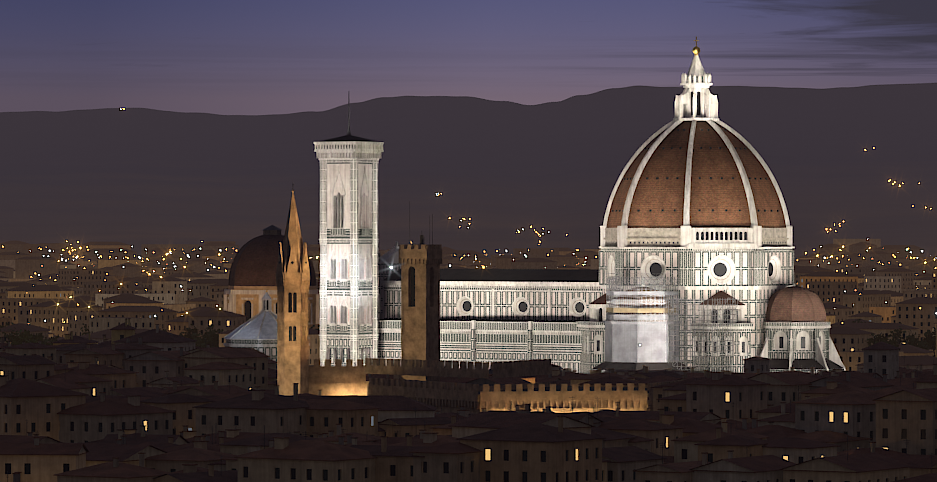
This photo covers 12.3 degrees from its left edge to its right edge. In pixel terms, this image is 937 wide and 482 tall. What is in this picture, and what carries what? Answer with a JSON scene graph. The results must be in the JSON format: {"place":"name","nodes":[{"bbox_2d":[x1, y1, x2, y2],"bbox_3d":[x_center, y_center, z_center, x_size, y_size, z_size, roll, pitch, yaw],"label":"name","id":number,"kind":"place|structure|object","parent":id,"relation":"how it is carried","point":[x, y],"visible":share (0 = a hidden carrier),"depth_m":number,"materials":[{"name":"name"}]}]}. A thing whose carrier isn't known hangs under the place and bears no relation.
{"place":"outdoors","nodes":[
{"label":"outdoors","id":0,"kind":"place"},
{"bbox_2d":[399,214,441,381],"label":"crenellated tower","id":1,"kind":"structure","parent":0,"point":[420,304],"depth_m":1052.78,"materials":[{"name":"brown stone"}]},
{"bbox_2d":[0,83,936,261],"bbox_3d":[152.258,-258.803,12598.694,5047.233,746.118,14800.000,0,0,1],"label":"hills","id":2,"kind":"structure","parent":0,"point":[498,175],"depth_m":11142.53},
{"bbox_2d":[2,149,936,323],"bbox_3d":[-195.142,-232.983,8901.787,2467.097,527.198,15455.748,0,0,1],"label":"city lamps","id":3,"kind":"object","parent":2,"relation":"on","point":[411,242],"visible":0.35,"depth_m":4447.73,"materials":[{"name":"yellow"}]},
{"bbox_2d":[0,0,936,114],"label":"sky","id":4,"kind":"structure","parent":0,"point":[221,57],"materials":[{"name":"purple"}]},
{"label":"terrain ground","id":5,"kind":"structure","parent":0,"visible":0},
{"bbox_2d":[223,290,309,361],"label":"baptistery","id":6,"kind":"structure","parent":5,"relation":"on","point":[258,331],"depth_m":1372.41,"materials":[{"name":"stone"}]},
{"bbox_2d":[224,225,319,327],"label":"domed chapel","id":7,"kind":"structure","parent":5,"relation":"on","point":[252,276],"depth_m":1589.89,"materials":[{"name":"paint"}]},
{"bbox_2d":[276,189,309,395],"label":"badia tower","id":8,"kind":"structure","parent":5,"relation":"on","point":[292,269],"depth_m":1008.14,"materials":[{"name":"stone"}]},
{"bbox_2d":[314,99,383,365],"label":"campanile","id":9,"kind":"structure","parent":5,"relation":"on","point":[348,239],"depth_m":1323.68,"materials":[{"name":"stone"}]},
{"bbox_2d":[0,319,935,356],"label":"trees","id":10,"kind":"object","parent":5,"relation":"on","point":[211,338],"visible":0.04,"depth_m":1532.15,"materials":[{"name":"green plant"}]},
{"bbox_2d":[0,318,936,481],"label":"foreground city buildings","id":11,"kind":"structure","parent":5,"relation":"on","point":[126,403],"depth_m":774.58,"materials":[{"name":"paint"}]},
{"bbox_2d":[0,239,936,370],"bbox_3d":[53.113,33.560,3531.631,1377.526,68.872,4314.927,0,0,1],"label":"suburbs","id":12,"kind":"object","parent":5,"relation":"on","point":[140,297],"visible":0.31,"depth_m":2364.24,"materials":[{"name":"paint"}]},
{"bbox_2d":[309,358,681,413],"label":"crenellated wall","id":13,"kind":"structure","parent":5,"relation":"on","point":[337,379],"depth_m":1008.07,"materials":[{"name":"brown stone"}]},
{"bbox_2d":[378,36,845,374],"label":"cathedral","id":14,"kind":"structure","parent":5,"relation":"on","point":[696,202],"depth_m":1283.71,"materials":[{"name":"stone"}]},
{"bbox_2d":[603,273,737,372],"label":"scaffolding","id":15,"kind":"object","parent":5,"relation":"on","point":[654,337],"visible":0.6,"depth_m":1262.12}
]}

